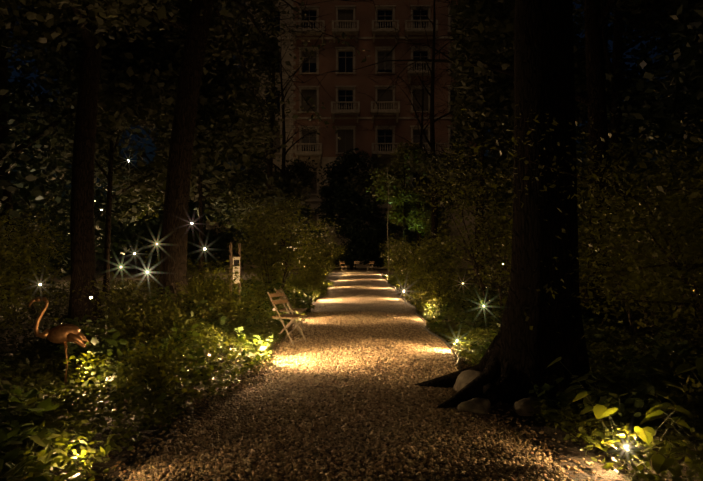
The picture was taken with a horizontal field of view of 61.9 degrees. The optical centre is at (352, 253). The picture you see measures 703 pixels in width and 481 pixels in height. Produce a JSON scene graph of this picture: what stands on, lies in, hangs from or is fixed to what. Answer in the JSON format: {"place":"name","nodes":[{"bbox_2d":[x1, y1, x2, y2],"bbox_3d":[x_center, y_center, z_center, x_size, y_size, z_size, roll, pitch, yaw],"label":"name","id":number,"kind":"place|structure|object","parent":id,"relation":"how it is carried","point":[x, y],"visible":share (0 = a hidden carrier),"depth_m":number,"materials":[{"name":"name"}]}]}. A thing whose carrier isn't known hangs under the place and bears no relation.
{"place":"outdoors","nodes":[
{"label":"outdoors","id":0,"kind":"place"},
{"bbox_2d":[146,270,555,480],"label":"gravel path","id":1,"kind":"structure","parent":0,"point":[351,280],"depth_m":13.51,"materials":[{"name":"beige gravel"}]},
{"bbox_2d":[267,290,306,344],"bbox_3d":[-1.179,1.171,10.608,0.588,0.965,0.473,0,0,26],"label":"chair","id":2,"kind":"object","parent":1,"relation":"on","point":[292,316],"visible":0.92,"depth_m":10.61,"materials":[{"name":"wood"}]},
{"bbox_2d":[274,288,306,334],"bbox_3d":[-1.242,1.171,11.804,0.587,0.965,0.473,0,0,7],"label":"chair","id":3,"kind":"object","parent":1,"relation":"on","point":[300,310],"visible":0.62,"depth_m":11.74,"materials":[{"name":"wood"}]},
{"bbox_2d":[225,311,461,390],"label":"gravel stones","id":4,"kind":"object","parent":1,"relation":"on","point":[314,358],"visible":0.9,"depth_m":9.10,"materials":[{"name":"beige gravel"}]},
{"bbox_2d":[97,285,597,480],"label":"fallen leaves","id":5,"kind":"object","parent":1,"relation":"on","point":[446,436],"visible":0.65,"depth_m":5.85,"materials":[{"name":"brown plant"}]},
{"bbox_2d":[127,387,572,480],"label":"gravel stones","id":6,"kind":"object","parent":1,"relation":"on","point":[522,449],"visible":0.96,"depth_m":4.96,"materials":[{"name":"brown gravel"}]},
{"bbox_2d":[0,256,702,480],"bbox_3d":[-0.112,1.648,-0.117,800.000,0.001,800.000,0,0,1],"label":"ground","id":7,"kind":"structure","parent":0,"point":[122,265],"depth_m":5.73,"materials":[{"name":"soil"}]},
{"bbox_2d":[0,233,60,334],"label":"shrub","id":8,"kind":"object","parent":7,"relation":"on","point":[4,301],"visible":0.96,"depth_m":9.91,"materials":[{"name":"green plant"}]},
{"bbox_2d":[0,191,68,296],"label":"shrub","id":9,"kind":"object","parent":7,"relation":"on","point":[27,221],"visible":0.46,"depth_m":18.52,"materials":[{"name":"green plant"}]},
{"bbox_2d":[0,211,70,318],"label":"shrub","id":10,"kind":"object","parent":7,"relation":"on","point":[26,270],"visible":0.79,"depth_m":14.60,"materials":[{"name":"green plant"}]},
{"bbox_2d":[10,426,93,480],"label":"plant","id":11,"kind":"object","parent":7,"relation":"on","point":[38,437],"visible":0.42,"depth_m":4.03,"materials":[{"name":"green plant"}]},
{"bbox_2d":[28,297,90,384],"bbox_3d":[-3.587,1.088,7.183,0.726,1.117,0.204,0,0,-7],"label":"flamingo","id":12,"kind":"object","parent":7,"relation":"on","point":[64,333],"visible":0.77,"depth_m":7.13,"materials":[{"name":"brown metal"}]},
{"bbox_2d":[0,87,148,295],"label":"trees","id":13,"kind":"object","parent":7,"relation":"on","point":[36,197],"visible":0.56,"depth_m":24.69,"materials":[{"name":"green plant"}]},
{"bbox_2d":[90,296,92,326],"bbox_3d":[-5.517,1.306,12.370,0.055,0.784,0.055,0,0,-22],"label":"lamp","id":14,"kind":"object","parent":7,"relation":"on","point":[91,309],"visible":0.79,"depth_m":12.37,"materials":[{"name":"black metal"}]},
{"bbox_2d":[105,376,113,405],"bbox_3d":[-2.615,1.483,6.314,0.100,0.330,0.031,0,0,21],"label":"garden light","id":15,"kind":"object","parent":7,"relation":"on","point":[111,379],"visible":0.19,"depth_m":6.32,"materials":[{"name":"white metal"}]},
{"bbox_2d":[10,0,212,324],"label":"tree","id":16,"kind":"object","parent":7,"relation":"on","point":[173,264],"visible":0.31,"depth_m":13.16,"materials":[{"name":"brown plant"}]},
{"bbox_2d":[0,0,241,300],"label":"tree","id":17,"kind":"object","parent":7,"relation":"on","point":[117,119],"visible":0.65,"depth_m":19.34,"materials":[{"name":"green plant"}]},
{"bbox_2d":[0,0,250,300],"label":"tree","id":18,"kind":"object","parent":7,"relation":"on","point":[5,54],"visible":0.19,"depth_m":19.85,"materials":[{"name":"green plant"}]},
{"bbox_2d":[8,3,274,275],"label":"trees","id":19,"kind":"object","parent":7,"relation":"on","point":[144,230],"visible":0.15,"depth_m":47.02,"materials":[{"name":"green plant"}]},
{"bbox_2d":[0,306,285,480],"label":"plants","id":20,"kind":"object","parent":7,"relation":"on","point":[215,336],"visible":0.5,"depth_m":5.91,"materials":[{"name":"green plant"}]},
{"bbox_2d":[72,272,217,352],"bbox_3d":[-3.431,0.994,9.738,2.310,1.423,2.051,0,0,1],"label":"shrub","id":21,"kind":"object","parent":7,"relation":"on","point":[158,315],"visible":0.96,"depth_m":9.53,"materials":[{"name":"green plant"}]},
{"bbox_2d":[52,0,248,224],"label":"tree","id":22,"kind":"object","parent":7,"relation":"on","point":[148,206],"visible":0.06,"depth_m":33.56,"materials":[{"name":"green plant"}]},
{"bbox_2d":[0,278,301,440],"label":"ground cover plants","id":23,"kind":"object","parent":7,"relation":"on","point":[59,308],"visible":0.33,"depth_m":10.51,"materials":[{"name":"green plant"}]},
{"bbox_2d":[0,275,317,480],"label":"ground cover plants","id":24,"kind":"object","parent":7,"relation":"on","point":[15,455],"visible":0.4,"depth_m":7.01,"materials":[{"name":"green plant"}]},
{"bbox_2d":[114,322,210,413],"bbox_3d":[-1.980,1.195,5.978,0.849,1.020,1.056,0,0,-36],"label":"shrub","id":25,"kind":"object","parent":7,"relation":"on","point":[154,362],"visible":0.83,"depth_m":5.88,"materials":[{"name":"green plant"}]},
{"bbox_2d":[124,242,228,295],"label":"shrub","id":26,"kind":"object","parent":7,"relation":"on","point":[153,275],"visible":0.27,"depth_m":16.88,"materials":[{"name":"green plant"}]},
{"bbox_2d":[62,0,297,292],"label":"tree","id":27,"kind":"object","parent":7,"relation":"on","point":[209,93],"visible":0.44,"depth_m":21.81,"materials":[{"name":"green plant"}]},
{"bbox_2d":[77,2,297,269],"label":"tree","id":28,"kind":"object","parent":7,"relation":"on","point":[193,196],"visible":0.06,"depth_m":40.90,"materials":[{"name":"green plant"}]},
{"bbox_2d":[0,0,379,325],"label":"tree","id":29,"kind":"object","parent":7,"relation":"on","point":[83,264],"visible":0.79,"depth_m":13.48,"materials":[{"name":"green plant"}]},
{"bbox_2d":[169,287,236,346],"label":"shrub","id":30,"kind":"object","parent":7,"relation":"on","point":[207,314],"visible":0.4,"depth_m":10.14,"materials":[{"name":"green plant"}]},
{"bbox_2d":[80,275,333,327],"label":"plants","id":31,"kind":"object","parent":7,"relation":"on","point":[294,289],"visible":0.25,"depth_m":19.04,"materials":[{"name":"green plant"}]},
{"bbox_2d":[171,257,294,331],"bbox_3d":[-2.288,0.885,11.518,2.435,1.641,1.852,0,0,11],"label":"shrub","id":32,"kind":"object","parent":7,"relation":"on","point":[222,294],"visible":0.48,"depth_m":11.47,"materials":[{"name":"green plant"}]},
{"bbox_2d":[229,243,240,317],"bbox_3d":[-2.924,0.698,14.626,0.065,1.900,0.430,0,0,23],"label":"sign board","id":33,"kind":"object","parent":7,"relation":"on","point":[235,261],"visible":0.69,"depth_m":14.57,"materials":[{"name":"brown wood"}]},
{"bbox_2d":[193,20,329,271],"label":"tree","id":34,"kind":"object","parent":7,"relation":"on","point":[296,179],"visible":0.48,"depth_m":49.72,"materials":[{"name":"green plant"}]},
{"bbox_2d":[212,0,331,275],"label":"tree","id":35,"kind":"object","parent":7,"relation":"on","point":[266,58],"visible":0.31,"depth_m":35.81,"materials":[{"name":"green plant"}]},
{"bbox_2d":[181,0,369,160],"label":"tree","id":36,"kind":"object","parent":7,"relation":"on","point":[222,12],"visible":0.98,"depth_m":15.60,"materials":[{"name":"green plant"}]},
{"bbox_2d":[225,186,339,306],"bbox_3d":[-2.358,-0.190,17.848,3.213,3.807,4.374,0,0,14],"label":"shrub","id":37,"kind":"object","parent":7,"relation":"on","point":[268,262],"visible":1,"depth_m":17.22,"materials":[{"name":"green plant"}]},
{"bbox_2d":[239,188,325,260],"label":"evergreen tree","id":38,"kind":"object","parent":7,"relation":"on","point":[305,212],"visible":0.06,"depth_m":60.08,"materials":[{"name":"green plant"}]},
{"bbox_2d":[291,255,328,290],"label":"shrub","id":39,"kind":"object","parent":7,"relation":"on","point":[314,274],"visible":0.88,"depth_m":23.51,"materials":[{"name":"green plant"}]},
{"bbox_2d":[295,233,348,278],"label":"shrub","id":40,"kind":"object","parent":7,"relation":"on","point":[324,263],"visible":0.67,"depth_m":28.37,"materials":[{"name":"green plant"}]},
{"bbox_2d":[302,231,344,278],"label":"shrub","id":41,"kind":"object","parent":7,"relation":"on","point":[315,246],"visible":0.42,"depth_m":37.68,"materials":[{"name":"green plant"}]},
{"bbox_2d":[78,313,601,480],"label":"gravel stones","id":42,"kind":"object","parent":7,"relation":"on","point":[184,426],"visible":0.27,"depth_m":5.21,"materials":[{"name":"brown gravel"}]},
{"bbox_2d":[298,148,399,269],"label":"evergreen tree","id":43,"kind":"object","parent":7,"relation":"on","point":[341,198],"visible":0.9,"depth_m":58.09,"materials":[{"name":"green plant"}]},
{"bbox_2d":[206,207,510,268],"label":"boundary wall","id":44,"kind":"structure","parent":7,"relation":"on","point":[456,233],"depth_m":61.97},
{"bbox_2d":[384,163,394,272],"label":"thin tree stem","id":45,"kind":"object","parent":7,"relation":"on","point":[388,213],"visible":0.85,"depth_m":39.83,"materials":[{"name":"brown plant"}]},
{"bbox_2d":[380,238,411,273],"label":"shrub","id":46,"kind":"object","parent":7,"relation":"on","point":[393,253],"visible":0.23,"depth_m":43.28,"materials":[{"name":"green plant"}]},
{"bbox_2d":[344,54,465,250],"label":"tree","id":47,"kind":"object","parent":7,"relation":"on","point":[359,182],"visible":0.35,"depth_m":52.05,"materials":[{"name":"green plant"}]},
{"bbox_2d":[379,234,430,281],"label":"shrub","id":48,"kind":"object","parent":7,"relation":"on","point":[389,262],"visible":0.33,"depth_m":33.33,"materials":[{"name":"green plant"}]},
{"bbox_2d":[365,141,454,272],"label":"uplit tree","id":49,"kind":"object","parent":7,"relation":"on","point":[401,216],"visible":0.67,"depth_m":41.41,"materials":[{"name":"green plant"}]},
{"bbox_2d":[386,240,449,285],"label":"shrub","id":50,"kind":"object","parent":7,"relation":"on","point":[406,267],"visible":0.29,"depth_m":25.70,"materials":[{"name":"green plant"}]},
{"bbox_2d":[377,270,458,364],"bbox_3d":[1.969,1.613,32.155,0.238,0.070,47.600,0,0,1],"label":"path edging","id":51,"kind":"object","parent":7,"relation":"on","point":[437,336],"visible":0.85,"depth_m":12.28,"materials":[{"name":"brown"}]},
{"bbox_2d":[377,180,461,264],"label":"evergreen tree","id":52,"kind":"object","parent":7,"relation":"on","point":[411,234],"visible":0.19,"depth_m":59.81,"materials":[{"name":"green plant"}]},
{"bbox_2d":[387,227,474,291],"bbox_3d":[2.515,0.432,18.487,2.880,2.555,2.217,0,0,1],"label":"shrub","id":53,"kind":"object","parent":7,"relation":"on","point":[427,265],"visible":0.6,"depth_m":18.37,"materials":[{"name":"green plant"}]},
{"bbox_2d":[368,0,513,270],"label":"tree","id":54,"kind":"object","parent":7,"relation":"on","point":[434,218],"visible":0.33,"depth_m":35.68,"materials":[{"name":"green plant"}]},
{"bbox_2d":[407,265,476,315],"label":"lit shrub","id":55,"kind":"object","parent":7,"relation":"on","point":[444,295],"visible":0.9,"depth_m":14.12,"materials":[{"name":"green plant"}]},
{"bbox_2d":[272,0,616,318],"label":"tree","id":56,"kind":"object","parent":7,"relation":"on","point":[594,98],"visible":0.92,"depth_m":14.57,"materials":[{"name":"brown plant"}]},
{"bbox_2d":[384,272,504,328],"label":"plants","id":57,"kind":"object","parent":7,"relation":"on","point":[392,279],"visible":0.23,"depth_m":16.18,"materials":[{"name":"green plant"}]},
{"bbox_2d":[453,370,491,392],"bbox_3d":[1.424,1.515,6.838,0.448,0.300,0.886,10,-11,3],"label":"rock","id":58,"kind":"object","parent":7,"relation":"on","point":[464,378],"visible":0.29,"depth_m":6.77,"materials":[{"name":"grey stone"}]},
{"bbox_2d":[457,398,490,413],"bbox_3d":[1.274,1.585,6.104,0.391,0.160,0.310,9,-8,-38],"label":"rock","id":59,"kind":"object","parent":7,"relation":"on","point":[479,405],"visible":0.85,"depth_m":6.01,"materials":[{"name":"grey stone"}]},
{"bbox_2d":[390,4,574,274],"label":"tree","id":60,"kind":"object","parent":7,"relation":"on","point":[492,164],"visible":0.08,"depth_m":43.53,"materials":[{"name":"green plant"}]},
{"bbox_2d":[407,0,577,291],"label":"tree","id":61,"kind":"object","parent":7,"relation":"on","point":[495,86],"visible":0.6,"depth_m":24.24,"materials":[{"name":"green plant"}]},
{"bbox_2d":[398,164,602,328],"bbox_3d":[3.375,-0.167,12.981,4.080,3.762,3.259,0,0,-24],"label":"shrub","id":62,"kind":"object","parent":7,"relation":"on","point":[499,283],"visible":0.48,"depth_m":13.09,"materials":[{"name":"green plant"}]},
{"bbox_2d":[426,139,587,293],"bbox_3d":[4.326,-0.656,15.518,4.350,4.739,3.975,0,0,22],"label":"shrub","id":63,"kind":"object","parent":7,"relation":"on","point":[486,197],"visible":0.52,"depth_m":15.32,"materials":[{"name":"green plant"}]},
{"bbox_2d":[414,0,631,410],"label":"tree","id":64,"kind":"object","parent":7,"relation":"on","point":[518,358],"visible":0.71,"depth_m":6.42,"materials":[{"name":"brown plant"}]},
{"bbox_2d":[513,396,548,415],"bbox_3d":[1.846,1.581,6.088,0.357,0.174,0.454,-3,-5,14],"label":"rock","id":65,"kind":"object","parent":7,"relation":"on","point":[523,407],"visible":0.73,"depth_m":5.91,"materials":[{"name":"grey stone"}]},
{"bbox_2d":[405,281,700,440],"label":"plant clumps","id":66,"kind":"object","parent":7,"relation":"on","point":[640,390],"visible":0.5,"depth_m":6.81,"materials":[{"name":"green plant"}]},
{"bbox_2d":[431,315,702,480],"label":"plants","id":67,"kind":"object","parent":7,"relation":"on","point":[665,444],"visible":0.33,"depth_m":5.34,"materials":[{"name":"green plant"}]},
{"bbox_2d":[436,96,702,366],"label":"shrub","id":68,"kind":"object","parent":7,"relation":"on","point":[663,270],"visible":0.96,"depth_m":6.37,"materials":[{"name":"green plant"}]},
{"bbox_2d":[446,280,702,398],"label":"ivy plants","id":69,"kind":"object","parent":7,"relation":"on","point":[614,323],"visible":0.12,"depth_m":12.55,"materials":[{"name":"green plant"}]},
{"bbox_2d":[449,0,702,276],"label":"tree","id":70,"kind":"object","parent":7,"relation":"on","point":[577,43],"visible":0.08,"depth_m":31.18,"materials":[{"name":"green plant"}]},
{"bbox_2d":[489,137,664,307],"bbox_3d":[6.899,-0.602,16.601,5.869,4.628,5.374,0,0,-18],"label":"shrub","id":71,"kind":"object","parent":7,"relation":"on","point":[582,253],"visible":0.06,"depth_m":16.64,"materials":[{"name":"green plant"}]},
{"bbox_2d":[459,0,702,268],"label":"trees","id":72,"kind":"object","parent":7,"relation":"on","point":[580,29],"depth_m":45.06,"materials":[{"name":"green plant"}]},
{"bbox_2d":[470,0,702,293],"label":"trees","id":73,"kind":"object","parent":7,"relation":"on","point":[676,100],"visible":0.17,"depth_m":19.91,"materials":[{"name":"green plant"}]},
{"bbox_2d":[504,128,702,344],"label":"shrub","id":74,"kind":"object","parent":7,"relation":"on","point":[609,257],"visible":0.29,"depth_m":10.43,"materials":[{"name":"green plant"}]},
{"bbox_2d":[508,0,702,292],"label":"tree","id":75,"kind":"object","parent":7,"relation":"on","point":[618,18],"visible":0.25,"depth_m":23.93,"materials":[{"name":"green plant"}]},
{"bbox_2d":[547,357,702,480],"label":"plant","id":76,"kind":"object","parent":7,"relation":"on","point":[660,463],"visible":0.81,"depth_m":4.56,"materials":[{"name":"green plant"}]},
{"bbox_2d":[624,446,629,472],"bbox_3d":[2.059,1.572,4.400,0.044,0.252,0.044,0,0,-22],"label":"lamp","id":77,"kind":"object","parent":7,"relation":"on","point":[627,454],"visible":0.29,"depth_m":4.39,"materials":[{"name":"black metal"}]},
{"bbox_2d":[597,120,702,293],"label":"shrub","id":78,"kind":"object","parent":7,"relation":"on","point":[675,179],"visible":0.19,"depth_m":13.21,"materials":[{"name":"green plant"}]},
{"bbox_2d":[656,371,702,454],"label":"shrub","id":79,"kind":"object","parent":7,"relation":"on","point":[685,388],"visible":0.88,"depth_m":4.41,"materials":[{"name":"green plant"}]},
{"bbox_2d":[8,0,702,255],"label":"sky","id":80,"kind":"structure","parent":0,"point":[192,236],"materials":[{"name":"black"}]},
{"bbox_2d":[246,0,476,267],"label":"building","id":81,"kind":"structure","parent":0,"point":[351,111],"depth_m":65.88,"materials":[{"name":"brick"}]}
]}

